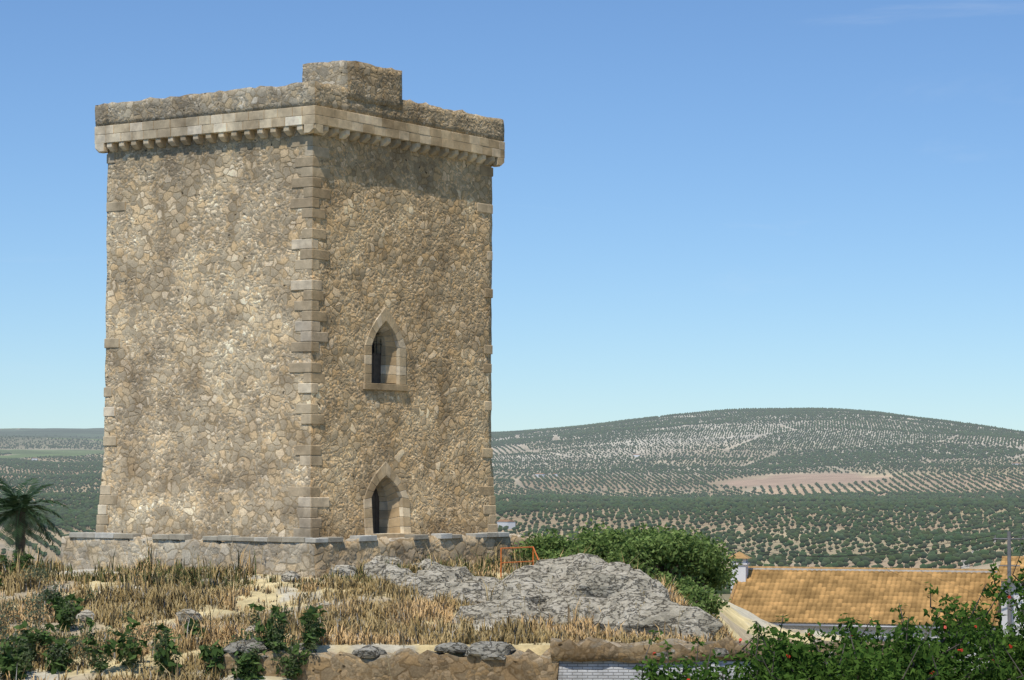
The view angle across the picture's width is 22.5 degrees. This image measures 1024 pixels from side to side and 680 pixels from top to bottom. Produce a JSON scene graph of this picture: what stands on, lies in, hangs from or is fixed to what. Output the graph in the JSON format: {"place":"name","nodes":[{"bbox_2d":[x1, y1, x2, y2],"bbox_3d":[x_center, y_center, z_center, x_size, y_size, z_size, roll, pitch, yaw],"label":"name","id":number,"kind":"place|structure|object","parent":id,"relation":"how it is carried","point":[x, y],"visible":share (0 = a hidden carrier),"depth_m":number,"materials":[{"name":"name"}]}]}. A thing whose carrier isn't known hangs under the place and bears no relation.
{"place":"outdoors","nodes":[
{"label":"outdoors","id":0,"kind":"place"},
{"bbox_2d":[0,411,1023,679],"bbox_3d":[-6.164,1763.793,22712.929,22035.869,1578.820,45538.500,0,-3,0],"label":"ground","id":1,"kind":"structure","parent":0,"point":[738,621],"depth_m":3754.54,"materials":[{"name":"beige soil"}]},
{"bbox_2d":[0,477,69,562],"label":"palm","id":2,"kind":"object","parent":1,"relation":"on","point":[12,503],"depth_m":129.41,"materials":[{"name":"green plant"}]},
{"bbox_2d":[0,563,92,663],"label":"leaves","id":3,"kind":"object","parent":1,"relation":"on","point":[41,594],"visible":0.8,"depth_m":72.17,"materials":[{"name":"green plant"}]},
{"bbox_2d":[119,583,131,594],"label":"dark stone","id":4,"kind":"object","parent":1,"relation":"on","point":[128,584],"visible":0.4,"depth_m":77.83,"materials":[{"name":"grey stone"}]},
{"bbox_2d":[0,549,327,679],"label":"shrubs","id":5,"kind":"object","parent":1,"relation":"on","point":[247,660],"depth_m":65.89,"materials":[{"name":"green plant"}]},
{"bbox_2d":[49,571,335,649],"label":"loose stones","id":6,"kind":"object","parent":1,"relation":"on","point":[188,612],"visible":0.41,"depth_m":73.47,"materials":[{"name":"stone"}]},
{"bbox_2d":[61,533,529,577],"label":"tower platform","id":7,"kind":"structure","parent":1,"relation":"on","point":[279,558],"depth_m":85.06,"materials":[{"name":"grey stone"}]},
{"bbox_2d":[69,532,508,542],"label":"coping stones","id":8,"kind":"object","parent":7,"relation":"on","point":[264,539],"visible":0.69,"depth_m":84.94,"materials":[{"name":"grey stone"}]},
{"bbox_2d":[97,127,496,539],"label":"tower shaft","id":9,"kind":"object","parent":7,"relation":"on","point":[207,428],"visible":0.84,"depth_m":86.44,"materials":[{"name":"beige stone"}]},
{"bbox_2d":[96,136,497,537],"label":"corner quoins","id":10,"kind":"object","parent":9,"relation":"attached to","point":[309,323],"visible":0.81,"depth_m":83.74,"materials":[{"name":"beige stone"}]},
{"bbox_2d":[95,105,504,166],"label":"tower cornice","id":11,"kind":"structure","parent":9,"relation":"attached to","point":[315,119],"depth_m":86.55,"materials":[{"name":"beige stone"}]},
{"bbox_2d":[96,60,503,141],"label":"parapet","id":12,"kind":"structure","parent":11,"relation":"on","point":[368,89],"depth_m":86.14,"materials":[{"name":"beige stone"}]},
{"bbox_2d":[370,353,381,532],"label":"window opening","id":13,"kind":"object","parent":9,"relation":"in","point":[376,368],"depth_m":87.00,"materials":[{"name":"black"}]},
{"bbox_2d":[363,307,413,537],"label":"tower opening surrounds","id":14,"kind":"object","parent":9,"relation":"attached to","point":[394,504],"visible":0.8,"depth_m":87.00,"materials":[{"name":"beige stone"}]},
{"bbox_2d":[372,333,381,354],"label":"window bars","id":15,"kind":"object","parent":14,"relation":"in","point":[376,345],"visible":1,"depth_m":87.05,"materials":[{"name":"black metal"}]},
{"bbox_2d":[0,544,682,679],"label":"dry thistles","id":16,"kind":"object","parent":1,"relation":"on","point":[164,675],"visible":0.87,"depth_m":71.15,"materials":[{"name":"plant"}]},
{"bbox_2d":[0,534,738,679],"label":"dry grass","id":17,"kind":"structure","parent":1,"relation":"on","point":[367,621],"depth_m":74.40,"materials":[{"name":"beige plant"}]},
{"bbox_2d":[1,506,1021,567],"bbox_3d":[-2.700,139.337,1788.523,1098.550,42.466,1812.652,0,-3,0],"label":"olive trunks","id":18,"kind":"object","parent":1,"relation":"on","point":[723,531],"visible":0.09,"depth_m":1985.60,"materials":[{"name":"grey plant"}]},
{"bbox_2d":[0,497,1023,593],"bbox_3d":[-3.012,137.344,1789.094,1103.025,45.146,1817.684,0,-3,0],"label":"olive grove","id":19,"kind":"object","parent":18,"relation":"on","point":[85,517],"visible":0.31,"depth_m":2013.31,"materials":[{"name":"green plant"}]},
{"bbox_2d":[0,407,1023,508],"bbox_3d":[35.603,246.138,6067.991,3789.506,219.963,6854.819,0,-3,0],"label":"olive grove","id":20,"kind":"object","parent":1,"relation":"on","point":[618,427],"visible":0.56,"depth_m":4589.08,"materials":[{"name":"green plant"}]},
{"bbox_2d":[500,546,538,576],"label":"orange railing","id":21,"kind":"object","parent":1,"relation":"on","point":[533,551],"visible":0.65,"depth_m":85.42,"materials":[{"name":"orange metal"}]},
{"bbox_2d":[328,553,723,640],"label":"outcrop rock","id":22,"kind":"object","parent":1,"relation":"on","point":[612,590],"visible":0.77,"depth_m":77.06,"materials":[{"name":"stone"}]},
{"bbox_2d":[32,455,1020,528],"bbox_3d":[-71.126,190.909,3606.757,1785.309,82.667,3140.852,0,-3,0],"label":"farmhouse walls","id":23,"kind":"structure","parent":1,"relation":"on","point":[511,525],"depth_m":2042.55,"materials":[{"name":"white paint"}]},
{"bbox_2d":[34,454,1017,521],"bbox_3d":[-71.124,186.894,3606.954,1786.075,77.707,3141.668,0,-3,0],"label":"farmhouse roofs","id":24,"kind":"structure","parent":23,"relation":"on","point":[503,520],"depth_m":2047.02,"materials":[{"name":"brown tile"}]},
{"bbox_2d":[210,634,893,679],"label":"retaining wall","id":25,"kind":"structure","parent":1,"relation":"on","point":[413,664],"depth_m":65.35,"materials":[{"name":"beige stone"}]},
{"bbox_2d":[210,638,835,659],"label":"rocks","id":26,"kind":"object","parent":25,"relation":"on","point":[490,650],"visible":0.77,"depth_m":65.43,"materials":[{"name":"grey stone"}]},
{"bbox_2d":[509,528,595,562],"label":"shrub leaves","id":27,"kind":"object","parent":1,"relation":"on","point":[543,543],"depth_m":90.19,"materials":[{"name":"green plant"}]},
{"bbox_2d":[566,529,636,568],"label":"shrub leaves","id":28,"kind":"object","parent":1,"relation":"on","point":[607,541],"depth_m":92.37,"materials":[{"name":"green plant"}]},
{"bbox_2d":[564,518,685,571],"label":"shrub leaves","id":29,"kind":"object","parent":1,"relation":"on","point":[637,532],"visible":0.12,"depth_m":94.39,"materials":[{"name":"green plant"}]},
{"bbox_2d":[599,525,741,581],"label":"shrub leaves","id":30,"kind":"object","parent":1,"relation":"on","point":[660,547],"depth_m":89.66,"materials":[{"name":"green plant"}]},
{"bbox_2d":[634,566,713,595],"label":"shrub leaves","id":31,"kind":"object","parent":1,"relation":"on","point":[689,581],"depth_m":88.82,"materials":[{"name":"green plant"}]},
{"bbox_2d":[558,659,837,679],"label":"brick wall","id":32,"kind":"structure","parent":1,"relation":"on","point":[572,669],"depth_m":65.40,"materials":[{"name":"white brick"}]},
{"bbox_2d":[665,584,730,616],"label":"shrub leaves","id":33,"kind":"object","parent":1,"relation":"on","point":[714,606],"depth_m":86.48,"materials":[{"name":"green plant"}]},
{"bbox_2d":[679,560,738,593],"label":"shrub leaves","id":34,"kind":"object","parent":1,"relation":"on","point":[720,580],"depth_m":92.01,"materials":[{"name":"green plant"}]},
{"bbox_2d":[630,543,1023,679],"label":"shrub","id":35,"kind":"object","parent":1,"relation":"on","point":[812,664],"depth_m":30.53,"materials":[{"name":"green plant"}]},
{"bbox_2d":[731,562,1000,669],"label":"house walls","id":36,"kind":"structure","parent":1,"relation":"on","point":[742,569],"depth_m":124.59,"materials":[{"name":"white paint"}]},
{"bbox_2d":[729,551,750,558],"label":"chimney cap","id":37,"kind":"object","parent":36,"relation":"on","point":[740,555],"visible":0.8,"depth_m":129.38,"materials":[{"name":"tile"}]},
{"bbox_2d":[731,569,1000,625],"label":"house roof","id":38,"kind":"structure","parent":36,"relation":"on","point":[813,596],"depth_m":126.62,"materials":[{"name":"orange tile"}]},
{"bbox_2d":[728,566,1000,625],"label":"house ridge tiles","id":39,"kind":"object","parent":38,"relation":"on","point":[735,587],"visible":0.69,"depth_m":128.56,"materials":[{"name":"beige tile"}]},
{"bbox_2d":[748,568,996,572],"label":"roof ridge","id":40,"kind":"structure","parent":38,"relation":"on","point":[868,570],"depth_m":128.85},
{"bbox_2d":[772,623,995,629],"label":"roof eave","id":41,"kind":"object","parent":38,"relation":"attached to","point":[822,625],"visible":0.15,"depth_m":124.08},
{"bbox_2d":[961,540,995,568],"bbox_3d":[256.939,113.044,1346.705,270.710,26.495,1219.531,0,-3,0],"label":"farm buildings","id":42,"kind":"structure","parent":1,"relation":"on","point":[965,566],"depth_m":1369.94,"materials":[{"name":"white paint"}]},
{"bbox_2d":[993,531,1023,634],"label":"utility pole","id":43,"kind":"object","parent":1,"relation":"on","point":[1009,612],"visible":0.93,"depth_m":120.57,"materials":[{"name":"grey wood"}]},
{"bbox_2d":[695,535,1021,556],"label":"power lines","id":44,"kind":"object","parent":43,"relation":"attached to","point":[871,553],"visible":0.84,"depth_m":129.88,"materials":[{"name":"grey metal"}]},
{"bbox_2d":[1001,581,1023,652],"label":"annex walls","id":45,"kind":"structure","parent":1,"relation":"on","point":[1004,611],"depth_m":121.70,"materials":[{"name":"white paint"}]},
{"bbox_2d":[0,0,1023,431],"label":"sky","id":46,"kind":"structure","parent":0,"point":[699,205],"materials":[{"name":"blue"}]},
{"bbox_2d":[997,558,1023,580],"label":"annex roof","id":47,"kind":"structure","parent":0,"point":[1003,571],"depth_m":124.03,"materials":[{"name":"tile"}]},
{"bbox_2d":[1002,556,1023,558],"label":"annex ridge tiles","id":48,"kind":"object","parent":47,"relation":"on","point":[1021,557],"visible":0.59,"depth_m":126.40,"materials":[{"name":"orange tile"}]}
]}

